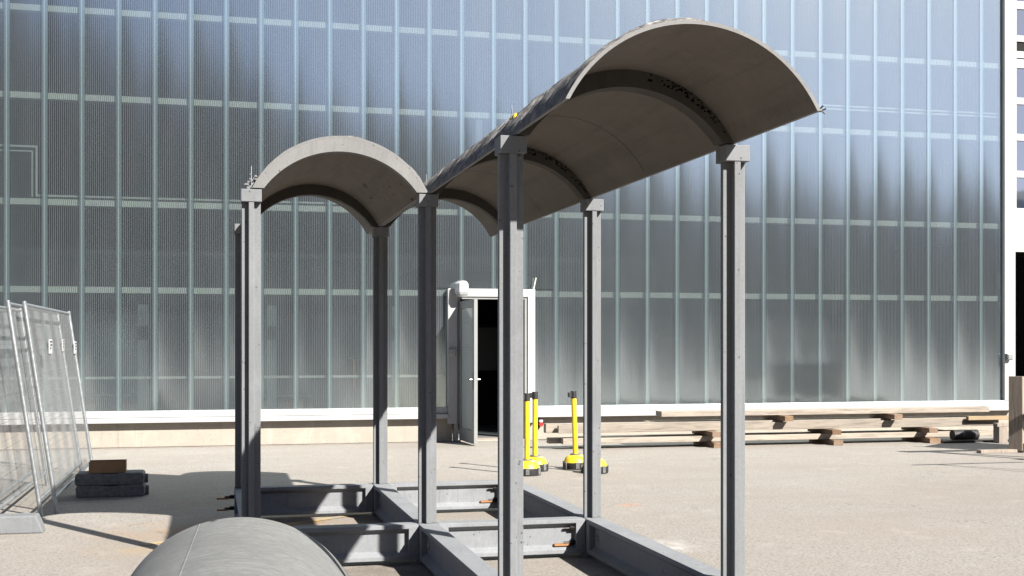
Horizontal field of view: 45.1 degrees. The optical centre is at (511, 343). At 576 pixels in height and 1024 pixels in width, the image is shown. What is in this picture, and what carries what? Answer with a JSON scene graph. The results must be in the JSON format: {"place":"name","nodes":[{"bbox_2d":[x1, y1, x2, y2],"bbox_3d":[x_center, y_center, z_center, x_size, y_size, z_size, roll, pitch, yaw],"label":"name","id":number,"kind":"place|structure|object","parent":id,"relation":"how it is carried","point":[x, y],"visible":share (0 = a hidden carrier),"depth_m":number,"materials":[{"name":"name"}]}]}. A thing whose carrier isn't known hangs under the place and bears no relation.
{"place":"outdoors","nodes":[
{"label":"outdoors","id":0,"kind":"place"},
{"bbox_2d":[0,431,1023,575],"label":"ground","id":1,"kind":"structure","parent":0,"point":[876,507],"depth_m":12.79,"materials":[{"name":"concrete"}]},
{"bbox_2d":[0,309,31,496],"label":"fence","id":2,"kind":"object","parent":1,"relation":"on","point":[10,487],"visible":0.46,"depth_m":13.58,"materials":[{"name":"metal"}]},
{"bbox_2d":[0,513,45,534],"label":"concrete block","id":3,"kind":"object","parent":1,"relation":"on","point":[19,523],"depth_m":10.68,"materials":[{"name":"grey concrete"}]},
{"bbox_2d":[0,306,48,509],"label":"fence","id":4,"kind":"object","parent":1,"relation":"on","point":[8,501],"visible":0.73,"depth_m":12.93,"materials":[{"name":"metal"}]},
{"bbox_2d":[5,300,82,516],"bbox_3d":[-5.085,0.620,13.557,0.341,2.066,3.831,0,0,-14],"label":"fence","id":5,"kind":"object","parent":1,"relation":"on","point":[27,423],"visible":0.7,"depth_m":12.36,"materials":[{"name":"metal"}]},
{"bbox_2d":[22,301,92,512],"bbox_3d":[-5.025,0.620,13.798,0.341,2.066,3.831,0,0,-14],"label":"fence","id":6,"kind":"object","parent":1,"relation":"on","point":[26,305],"visible":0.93,"depth_m":13.26,"materials":[{"name":"metal"}]},
{"bbox_2d":[76,483,148,497],"bbox_3d":[-4.340,1.586,13.404,0.745,0.128,0.340,0,0,-14],"label":"rubber foot block","id":7,"kind":"object","parent":1,"relation":"on","point":[112,490],"depth_m":13.24,"materials":[{"name":"black rubber"}]},
{"bbox_2d":[75,470,147,485],"bbox_3d":[-4.348,1.458,13.402,0.745,0.128,0.340,0,0,-14],"label":"rubber foot block","id":8,"kind":"object","parent":7,"relation":"on","point":[87,478],"depth_m":13.24,"materials":[{"name":"black rubber"}]},
{"bbox_2d":[89,459,126,472],"bbox_3d":[-4.386,1.331,13.372,0.380,0.120,0.240,0,0,-15],"label":"cardboard box","id":9,"kind":"object","parent":8,"relation":"on","point":[109,466],"visible":1,"depth_m":13.27,"materials":[{"name":"brown cardboard"}]},
{"bbox_2d":[141,512,371,544],"bbox_3d":[-2.098,1.646,11.160,0.100,0.001,2.848,0,0,40],"label":"painted ground line","id":10,"kind":"object","parent":1,"relation":"on","point":[292,523],"visible":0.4,"depth_m":11.46,"materials":[{"name":"white paint"}]},
{"bbox_2d":[0,0,1023,449],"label":"factory hall","id":11,"kind":"structure","parent":1,"relation":"on","point":[140,140],"depth_m":25.94,"materials":[{"name":"grey glass"}]},
{"bbox_2d":[449,349,455,355],"bbox_3d":[-1.002,0.150,20.613,0.110,0.120,0.082,0,0,-14],"label":"junction box","id":12,"kind":"object","parent":11,"relation":"attached to","point":[452,352],"visible":1,"depth_m":20.58,"materials":[{"name":"silver metal"}]},
{"bbox_2d":[455,281,468,296],"bbox_3d":[-0.839,-0.914,20.577,0.245,0.272,0.231,0,0,-14],"label":"wall lamp","id":13,"kind":"object","parent":11,"relation":"attached to","point":[461,288],"visible":1,"depth_m":20.48,"materials":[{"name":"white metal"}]},
{"bbox_2d":[459,299,479,443],"bbox_3d":[-0.720,0.455,20.270,0.182,2.330,0.930,0,0,-17],"label":"door","id":14,"kind":"structure","parent":11,"relation":"in","point":[468,309],"depth_m":20.21,"materials":[{"name":"grey metal"}]},
{"bbox_2d":[538,419,542,428],"bbox_3d":[0.467,1.375,21.083,0.117,0.180,0.115,0,0,-14],"label":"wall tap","id":15,"kind":"object","parent":11,"relation":"attached to","point":[540,421],"depth_m":21.04,"materials":[{"name":"red metal"}]},
{"bbox_2d":[1005,354,1012,359],"bbox_3d":[9.348,0.250,23.163,0.110,0.120,0.082,0,0,-14],"label":"junction box","id":16,"kind":"object","parent":11,"relation":"attached to","point":[1008,356],"visible":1,"depth_m":23.13,"materials":[{"name":"silver metal"}]},
{"bbox_2d":[1015,0,1023,251],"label":"sectional door","id":17,"kind":"structure","parent":11,"relation":"in","point":[1019,55],"depth_m":23.37,"materials":[{"name":"white metal"}]},
{"bbox_2d":[1017,178,1023,207],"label":"window","id":18,"kind":"structure","parent":11,"relation":"in","point":[1020,181],"depth_m":23.41,"materials":[{"name":"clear glass"}]},
{"bbox_2d":[1017,141,1023,170],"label":"window","id":19,"kind":"structure","parent":11,"relation":"in","point":[1020,144],"depth_m":23.41,"materials":[{"name":"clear glass"}]},
{"bbox_2d":[1017,105,1023,133],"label":"window","id":20,"kind":"structure","parent":11,"relation":"in","point":[1020,108],"depth_m":23.41,"materials":[{"name":"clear glass"}]},
{"bbox_2d":[1017,68,1023,97],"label":"window","id":21,"kind":"structure","parent":11,"relation":"in","point":[1020,72],"depth_m":23.41,"materials":[{"name":"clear glass"}]},
{"bbox_2d":[1017,42,1023,51],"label":"door window","id":22,"kind":"structure","parent":11,"relation":"in","point":[1020,45],"depth_m":23.41,"materials":[{"name":"black glass"}]},
{"bbox_2d":[1017,9,1023,35],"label":"window","id":23,"kind":"structure","parent":11,"relation":"in","point":[1020,13],"depth_m":23.41,"materials":[{"name":"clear glass"}]},
{"bbox_2d":[217,17,825,575],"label":"concrete pavilion","id":24,"kind":"structure","parent":1,"relation":"on","point":[643,101],"depth_m":8.92,"materials":[{"name":"concrete"}]},
{"bbox_2d":[523,393,540,475],"bbox_3d":[0.189,1.137,15.463,0.356,1.025,0.360,0,0,-14],"label":"belt post","id":25,"kind":"object","parent":1,"relation":"on","point":[531,467],"visible":0.78,"depth_m":15.43,"materials":[{"name":"yellow plastic"}]},
{"bbox_2d":[530,392,548,471],"bbox_3d":[0.299,1.137,15.984,0.356,1.025,0.360,0,0,2],"label":"belt post","id":26,"kind":"object","parent":1,"relation":"on","point":[541,462],"visible":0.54,"depth_m":15.95,"materials":[{"name":"yellow plastic"}]},
{"bbox_2d":[563,391,582,469],"bbox_3d":[0.827,1.138,16.235,0.356,1.025,0.360,-2,1,-17],"label":"belt post","id":27,"kind":"object","parent":1,"relation":"on","point":[573,460],"visible":0.74,"depth_m":16.20,"materials":[{"name":"yellow plastic"}]},
{"bbox_2d":[581,459,608,473],"bbox_3d":[1.054,1.137,15.715,0.356,1.025,0.360,0,0,7],"label":"belt post","id":28,"kind":"object","parent":1,"relation":"on","point":[604,468],"visible":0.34,"depth_m":15.62,"materials":[{"name":"yellow plastic"}]},
{"bbox_2d":[693,441,720,447],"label":"spacer block","id":29,"kind":"object","parent":1,"relation":"on","point":[713,444],"depth_m":19.62,"materials":[{"name":"brown wood"}]},
{"bbox_2d":[547,430,950,443],"bbox_3d":[4.194,1.523,20.235,7.480,0.090,0.140,0,0,-14],"label":"timber plank","id":30,"kind":"object","parent":29,"relation":"on","point":[553,440],"visible":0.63,"depth_m":19.80,"materials":[{"name":"brown wood"}]},
{"bbox_2d":[561,430,992,443],"bbox_3d":[4.470,1.524,20.117,7.600,0.088,0.140,0,0,-14],"label":"timber plank","id":31,"kind":"object","parent":29,"relation":"on","point":[699,438],"visible":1,"depth_m":20.04,"materials":[{"name":"brown wood"}]},
{"bbox_2d":[692,431,720,436],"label":"spacer block","id":32,"kind":"object","parent":31,"relation":"on","point":[712,433],"depth_m":19.58,"materials":[{"name":"brown wood"}]},
{"bbox_2d":[544,417,965,432],"bbox_3d":[4.228,1.324,20.161,7.650,0.144,0.140,0,0,-14],"label":"timber plank","id":33,"kind":"object","parent":32,"relation":"on","point":[550,427],"visible":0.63,"depth_m":19.87,"materials":[{"name":"brown wood"}]},
{"bbox_2d":[763,415,792,420],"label":"spacer block","id":34,"kind":"object","parent":33,"relation":"on","point":[782,417],"depth_m":19.99,"materials":[{"name":"brown wood"}]},
{"bbox_2d":[656,406,980,414],"bbox_3d":[5.252,1.127,20.606,5.950,0.074,0.240,0,0,-14],"label":"timber plank","id":35,"kind":"object","parent":34,"relation":"on","point":[813,408],"visible":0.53,"depth_m":20.68,"materials":[{"name":"brown wood"}]},
{"bbox_2d":[658,406,988,416],"bbox_3d":[5.231,1.121,20.333,5.920,0.086,0.160,0,0,-14],"label":"timber plank","id":36,"kind":"object","parent":34,"relation":"on","point":[823,411],"visible":1,"depth_m":20.27,"materials":[{"name":"brown wood"}]},
{"bbox_2d":[869,413,902,419],"bbox_3d":[6.271,1.208,20.669,0.150,0.084,0.800,0,0,-14],"label":"spacer block","id":37,"kind":"object","parent":33,"relation":"on","point":[892,416],"depth_m":20.47,"materials":[{"name":"brown wood"}]},
{"bbox_2d":[557,419,998,432],"bbox_3d":[4.493,1.335,20.066,7.780,0.121,0.070,0,0,-14],"label":"timber plank","id":38,"kind":"object","parent":32,"relation":"on","point":[771,425],"visible":0.8,"depth_m":20.05,"materials":[{"name":"brown wood"}]},
{"bbox_2d":[966,416,1008,419],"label":"timber plank","id":39,"kind":"object","parent":38,"relation":"on","point":[987,417],"visible":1,"depth_m":20.79,"materials":[{"name":"yellow wood"}]},
{"bbox_2d":[808,429,840,434],"bbox_3d":[5.161,1.438,20.368,0.160,0.079,0.860,0,0,-14],"label":"spacer block","id":40,"kind":"object","parent":31,"relation":"on","point":[832,431],"depth_m":20.06,"materials":[{"name":"brown wood"}]},
{"bbox_2d":[644,416,965,421],"bbox_3d":[5.121,1.324,20.615,6.100,0.144,0.200,0,0,-14],"label":"timber plank","id":41,"kind":"object","parent":40,"relation":"on","point":[802,418],"visible":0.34,"depth_m":20.58,"materials":[{"name":"yellow wood"}]},
{"bbox_2d":[901,427,937,432],"bbox_3d":[6.871,1.438,20.784,0.160,0.079,0.860,0,0,-14],"label":"spacer block","id":42,"kind":"object","parent":31,"relation":"on","point":[927,429],"depth_m":20.54,"materials":[{"name":"brown wood"}]},
{"bbox_2d":[809,439,842,444],"bbox_3d":[5.190,1.610,20.375,0.170,0.080,0.860,0,0,-14],"label":"spacer block","id":43,"kind":"object","parent":1,"relation":"on","point":[831,441],"depth_m":20.15,"materials":[{"name":"brown wood"}]},
{"bbox_2d":[902,437,940,442],"bbox_3d":[6.900,1.610,20.791,0.200,0.080,0.860,0,0,-14],"label":"spacer block","id":44,"kind":"object","parent":1,"relation":"on","point":[927,439],"depth_m":20.56,"materials":[{"name":"brown wood"}]},
{"bbox_2d":[578,429,940,436],"bbox_3d":[4.185,1.524,20.444,6.600,0.088,0.150,0,0,-14],"label":"timber plank","id":45,"kind":"object","parent":44,"relation":"on","point":[749,433],"visible":0.23,"depth_m":20.50,"materials":[{"name":"brown wood"}]},
{"bbox_2d":[941,429,1008,442],"bbox_3d":[7.809,1.545,20.652,1.400,0.210,0.200,0,0,-14],"label":"rubber mat roll","id":46,"kind":"object","parent":1,"relation":"on","point":[964,436],"visible":0.92,"depth_m":20.53,"materials":[{"name":"black rubber"}]},
{"bbox_2d":[976,449,1023,453],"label":"loose plank","id":47,"kind":"object","parent":1,"relation":"on","point":[983,451],"visible":1,"depth_m":18.56,"materials":[{"name":"beige wood"}]},
{"bbox_2d":[993,427,1007,442],"bbox_3d":[8.113,1.516,20.458,0.160,0.268,0.160,0,0,-14],"label":"spacer block","id":48,"kind":"object","parent":1,"relation":"on","point":[1000,434],"depth_m":20.39,"materials":[{"name":"brown wood"}]},
{"bbox_2d":[993,423,1008,426],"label":"timber plank","id":49,"kind":"object","parent":48,"relation":"on","point":[1000,424],"visible":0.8,"depth_m":20.41,"materials":[{"name":"beige wood"}]},
{"bbox_2d":[1009,376,1023,451],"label":"wooden crate","id":50,"kind":"object","parent":1,"relation":"on","point":[1016,412],"visible":1,"depth_m":18.62,"materials":[{"name":"brown wood"}]},
{"bbox_3d":[-2.035,1.586,6.246,0.120,0.128,2.500,0,0,-14],"label":"timber bearer","id":51,"kind":"object","parent":1,"relation":"on","visible":0},
{"bbox_2d":[131,517,347,575],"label":"spare vault","id":52,"kind":"object","parent":51,"relation":"on","point":[241,546],"visible":1,"depth_m":6.97,"materials":[{"name":"concrete"}]}
]}

